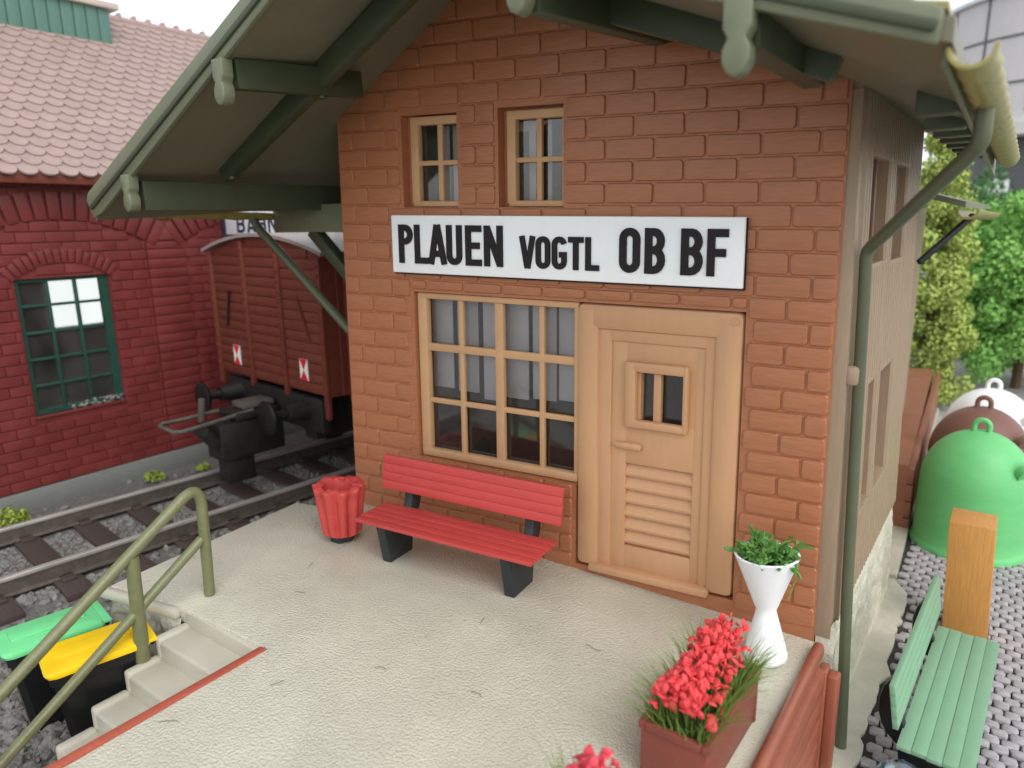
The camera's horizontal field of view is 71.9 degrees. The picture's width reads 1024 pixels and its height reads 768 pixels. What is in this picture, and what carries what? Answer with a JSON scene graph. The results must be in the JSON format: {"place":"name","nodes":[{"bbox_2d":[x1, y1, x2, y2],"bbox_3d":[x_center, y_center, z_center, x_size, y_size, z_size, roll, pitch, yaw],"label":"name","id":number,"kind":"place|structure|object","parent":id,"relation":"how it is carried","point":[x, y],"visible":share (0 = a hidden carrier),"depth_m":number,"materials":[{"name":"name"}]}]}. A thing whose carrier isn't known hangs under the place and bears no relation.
{"place":"outdoors","nodes":[
{"label":"outdoors","id":0,"kind":"place"},
{"bbox_2d":[103,0,972,230],"label":"sky","id":1,"kind":"structure","parent":0,"point":[198,15],"materials":[{"name":"white"}]},
{"bbox_2d":[832,578,906,767],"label":"ground plate","id":2,"kind":"object","parent":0,"point":[871,674],"visible":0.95,"depth_m":6.94,"materials":[{"name":"beige concrete"}]},
{"bbox_2d":[875,759,916,767],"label":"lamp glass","id":3,"kind":"object","parent":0,"point":[899,763],"visible":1,"depth_m":5.46,"materials":[{"name":"clear glass"}]},
{"bbox_2d":[889,408,938,579],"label":"path","id":4,"kind":"structure","parent":0,"point":[899,537],"depth_m":9.55,"materials":[{"name":"beige concrete"}]},
{"bbox_2d":[892,367,940,527],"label":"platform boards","id":5,"kind":"object","parent":4,"relation":"on","point":[920,408],"visible":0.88,"depth_m":11.57,"materials":[{"name":"brown wood"}]},
{"bbox_2d":[856,513,1023,767],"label":"pavement","id":6,"kind":"structure","parent":0,"point":[1013,744],"depth_m":7.19,"materials":[{"name":"grey stone"}]},
{"bbox_2d":[878,574,999,767],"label":"park bench","id":7,"kind":"object","parent":6,"relation":"on","point":[942,724],"visible":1,"depth_m":5.83,"materials":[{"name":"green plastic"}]},
{"bbox_2d":[909,417,1023,567],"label":"recycling container","id":8,"kind":"object","parent":6,"relation":"on","point":[973,468],"visible":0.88,"depth_m":9.11,"materials":[{"name":"green plastic"}]},
{"bbox_2d":[942,507,997,639],"bbox_3d":[4.909,2.059,7.571,0.480,1.320,0.468,8,16,35],"label":"wooden post","id":9,"kind":"object","parent":6,"relation":"on","point":[969,568],"visible":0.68,"depth_m":7.38,"materials":[{"name":"orange wood"}]},
{"bbox_2d":[927,395,1023,452],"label":"recycling container","id":10,"kind":"object","parent":6,"relation":"on","point":[1009,427],"visible":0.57,"depth_m":10.38,"materials":[{"name":"brown plastic"}]},
{"bbox_2d":[945,378,1023,429],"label":"recycling container","id":11,"kind":"object","parent":6,"relation":"on","point":[1010,404],"visible":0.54,"depth_m":11.42,"materials":[{"name":"white plastic"}]},
{"bbox_2d":[910,258,1023,426],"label":"ground","id":12,"kind":"structure","parent":0,"point":[1005,380],"depth_m":19.01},
{"bbox_2d":[0,0,304,516],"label":"brick shed","id":13,"kind":"structure","parent":12,"relation":"on","point":[91,307],"depth_m":12.34,"materials":[{"name":"red brick"}]},
{"bbox_2d":[13,274,123,415],"bbox_3d":[-7.283,-0.679,11.652,0.080,2.170,1.400,8,16,35],"label":"window frame","id":14,"kind":"structure","parent":13,"relation":"in","point":[108,324],"depth_m":11.67,"materials":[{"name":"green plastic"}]},
{"bbox_2d":[48,278,102,327],"bbox_3d":[-11.013,-2.582,18.526,0.020,1.950,2.200,8,16,35],"label":"lit window","id":15,"kind":"structure","parent":13,"relation":"in","point":[60,291],"depth_m":18.22,"materials":[{"name":"white glass"}]},
{"bbox_2d":[68,393,124,408],"bbox_3d":[-7.107,0.292,12.060,0.210,0.157,0.910,8,16,35],"label":"window sill","id":16,"kind":"structure","parent":13,"relation":"on","point":[112,397],"depth_m":12.10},
{"bbox_2d":[0,430,354,767],"bbox_3d":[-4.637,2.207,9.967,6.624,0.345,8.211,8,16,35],"label":"gravel","id":17,"kind":"structure","parent":12,"relation":"on","point":[45,741],"depth_m":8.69,"materials":[{"name":"grey gravel"}]},
{"bbox_2d":[0,505,32,527],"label":"moss tuft","id":18,"kind":"object","parent":17,"relation":"on","point":[15,516],"visible":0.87,"depth_m":10.62,"materials":[{"name":"green plant"}]},
{"bbox_2d":[0,601,111,730],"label":"wheelie bin","id":19,"kind":"object","parent":17,"relation":"on","point":[19,643],"visible":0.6,"depth_m":6.28,"materials":[{"name":"black plastic"}]},
{"bbox_2d":[39,621,156,736],"bbox_3d":[-3.606,2.687,6.251,0.855,0.960,0.524,-12,17,-39],"label":"wheelie bin","id":20,"kind":"object","parent":17,"relation":"on","point":[61,663],"visible":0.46,"depth_m":6.00,"materials":[{"name":"black plastic"}]},
{"bbox_2d":[143,469,164,481],"bbox_3d":[-6.319,1.606,12.467,0.353,0.215,0.324,-11,17,-39],"label":"moss tuft","id":21,"kind":"object","parent":17,"relation":"on","point":[148,475],"visible":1,"depth_m":12.43,"materials":[{"name":"green plant"}]},
{"bbox_2d":[0,431,355,626],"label":"railway track","id":22,"kind":"structure","parent":17,"relation":"on","point":[65,577],"depth_m":10.11,"materials":[{"name":"black metal"}]},
{"bbox_2d":[158,232,352,483],"bbox_3d":[-1.242,-1.151,14.115,3.560,3.827,11.329,11,17,41],"label":"freight wagon","id":23,"kind":"object","parent":22,"relation":"on","point":[282,338],"visible":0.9,"depth_m":10.86,"materials":[{"name":"brown wood"}]},
{"bbox_2d":[196,462,210,470],"bbox_3d":[-5.688,1.518,12.995,0.254,0.156,0.258,8,16,35],"label":"moss tuft","id":24,"kind":"object","parent":17,"relation":"on","point":[200,467],"visible":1,"depth_m":12.96,"materials":[{"name":"green plant"}]},
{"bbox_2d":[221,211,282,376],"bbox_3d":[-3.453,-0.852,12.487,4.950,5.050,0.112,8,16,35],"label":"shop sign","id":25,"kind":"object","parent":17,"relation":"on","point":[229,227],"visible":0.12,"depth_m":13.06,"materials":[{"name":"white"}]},
{"bbox_2d":[44,503,814,767],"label":"station platform","id":26,"kind":"structure","parent":17,"relation":"on","point":[298,639],"depth_m":5.70,"materials":[{"name":"concrete"}]},
{"bbox_2d":[0,487,214,767],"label":"stair railing","id":27,"kind":"object","parent":26,"relation":"on","point":[127,560],"visible":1,"depth_m":5.99,"materials":[{"name":"green metal"}]},
{"bbox_2d":[312,475,365,543],"bbox_3d":[-1.879,1.391,7.737,0.604,0.664,0.535,8,16,35],"label":"waste bin","id":28,"kind":"object","parent":26,"relation":"on","point":[339,500],"visible":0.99,"depth_m":7.57,"materials":[{"name":"red plastic"}]},
{"bbox_2d":[355,454,564,597],"bbox_3d":[-0.548,1.379,6.977,2.138,0.985,0.694,7,15,30],"label":"park bench","id":29,"kind":"object","parent":26,"relation":"on","point":[517,554],"visible":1,"depth_m":6.91,"materials":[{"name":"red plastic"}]},
{"bbox_2d":[638,658,761,767],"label":"planter box","id":30,"kind":"object","parent":26,"relation":"on","point":[663,748],"visible":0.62,"depth_m":4.28,"materials":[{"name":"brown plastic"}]},
{"bbox_2d":[607,606,800,759],"bbox_3d":[1.228,1.857,4.510,0.956,0.486,1.325,9,16,36],"label":"flowering plant","id":31,"kind":"object","parent":30,"relation":"in","point":[705,690],"visible":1,"depth_m":4.38,"materials":[{"name":"red plant"}]},
{"bbox_2d":[734,542,800,667],"bbox_3d":[1.981,1.730,5.503,0.484,0.885,0.484,5,14,36],"label":"planter","id":32,"kind":"object","parent":26,"relation":"on","point":[767,586],"visible":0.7,"depth_m":5.42,"materials":[{"name":"white ceramic"}]},
{"bbox_2d":[724,524,812,599],"bbox_3d":[2.003,1.359,5.423,0.540,0.446,0.532,-6,14,-23],"label":"leafy plant","id":33,"kind":"object","parent":32,"relation":"in","point":[762,548],"visible":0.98,"depth_m":5.33,"materials":[{"name":"green plant"}]},
{"bbox_2d":[87,0,1019,749],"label":"station building","id":34,"kind":"structure","parent":12,"relation":"on","point":[673,442],"depth_m":6.22,"materials":[{"name":"brick"}]},
{"bbox_2d":[410,115,458,206],"bbox_3d":[-0.763,-2.270,7.215,0.687,0.909,0.082,8,16,35],"label":"upper window","id":35,"kind":"structure","parent":34,"relation":"in","point":[416,123],"depth_m":7.25,"materials":[{"name":"beige wood"}]},
{"bbox_2d":[418,292,582,481],"bbox_3d":[-0.182,0.014,7.335,2.063,1.859,0.090,8,16,35],"label":"shop window","id":36,"kind":"structure","parent":34,"relation":"in","point":[426,346],"depth_m":7.31,"materials":[{"name":"beige wood"}]},
{"bbox_2d":[507,107,562,206],"bbox_3d":[0.237,-2.084,6.523,0.664,0.883,0.082,8,16,35],"label":"upper window","id":37,"kind":"structure","parent":34,"relation":"in","point":[513,117],"depth_m":6.56,"materials":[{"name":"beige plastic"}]},
{"bbox_2d":[391,215,748,290],"bbox_3d":[0.263,-1.266,6.527,3.796,0.642,0.094,8,16,35],"label":"station sign","id":38,"kind":"object","parent":34,"relation":"attached to","point":[694,252],"visible":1,"depth_m":6.25,"materials":[{"name":"white metal"}]},
{"bbox_2d":[578,302,745,597],"bbox_3d":[1.279,0.611,6.358,1.569,2.621,0.180,8,16,35],"label":"door","id":39,"kind":"structure","parent":34,"relation":"in","point":[657,500],"depth_m":6.32,"materials":[{"name":"beige wood"}]},
{"bbox_2d":[859,371,877,514],"bbox_3d":[3.116,0.518,6.303,0.157,1.230,0.490,8,16,35],"label":"blind window","id":40,"kind":"structure","parent":34,"relation":"in","point":[877,371],"depth_m":6.36,"materials":[{"name":"brown wood"}]},
{"bbox_2d":[868,150,893,269],"bbox_3d":[2.948,-1.402,5.759,0.148,0.900,0.910,8,16,35],"label":"blind window","id":41,"kind":"structure","parent":34,"relation":"in","point":[875,163],"depth_m":5.72,"materials":[{"name":"brown wood"}]},
{"bbox_2d":[872,358,890,492],"bbox_3d":[3.594,0.361,6.951,0.157,1.230,0.770,8,16,35],"label":"blind window","id":42,"kind":"structure","parent":34,"relation":"in","point":[890,358],"depth_m":6.98,"materials":[{"name":"brown wood"}]},
{"bbox_2d":[890,160,910,264],"bbox_3d":[3.580,-1.600,6.618,0.149,0.920,0.820,8,16,35],"label":"blind window","id":43,"kind":"structure","parent":34,"relation":"in","point":[897,160],"depth_m":6.58,"materials":[{"name":"brown wood"}]},
{"bbox_2d":[750,642,840,767],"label":"platform fence","id":44,"kind":"object","parent":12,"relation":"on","point":[801,732],"visible":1,"depth_m":5.22,"materials":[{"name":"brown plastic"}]},
{"bbox_2d":[909,133,982,405],"bbox_3d":[9.851,-2.999,16.326,2.152,7.099,2.187,8,16,35],"label":"conifer","id":45,"kind":"object","parent":12,"relation":"on","point":[952,310],"visible":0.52,"depth_m":15.92,"materials":[{"name":"plant"}]},
{"bbox_2d":[917,190,1023,388],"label":"leafy tree","id":46,"kind":"object","parent":12,"relation":"on","point":[995,297],"visible":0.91,"depth_m":17.23,"materials":[{"name":"green plant"}]},
{"bbox_2d":[925,0,1023,195],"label":"water tower","id":47,"kind":"structure","parent":12,"relation":"on","point":[984,26],"depth_m":22.97,"materials":[{"name":"white"}]},
{"bbox_2d":[929,164,1021,359],"bbox_3d":[14.429,-3.660,22.087,3.355,6.184,3.908,-1,13,-2],"label":"leafy tree","id":48,"kind":"object","parent":12,"relation":"on","point":[986,185],"visible":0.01,"depth_m":21.16,"materials":[{"name":"green plant"}]},
{"bbox_3d":[0.241,2.484,3.378,0.444,0.424,0.971,8,16,33],"label":"planter box","id":49,"kind":"object","parent":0,"visible":0},
{"bbox_2d":[505,727,673,767],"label":"flowering plant","id":50,"kind":"object","parent":49,"relation":"in","point":[593,760],"visible":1,"depth_m":3.57,"materials":[{"name":"red plant"}]}
]}

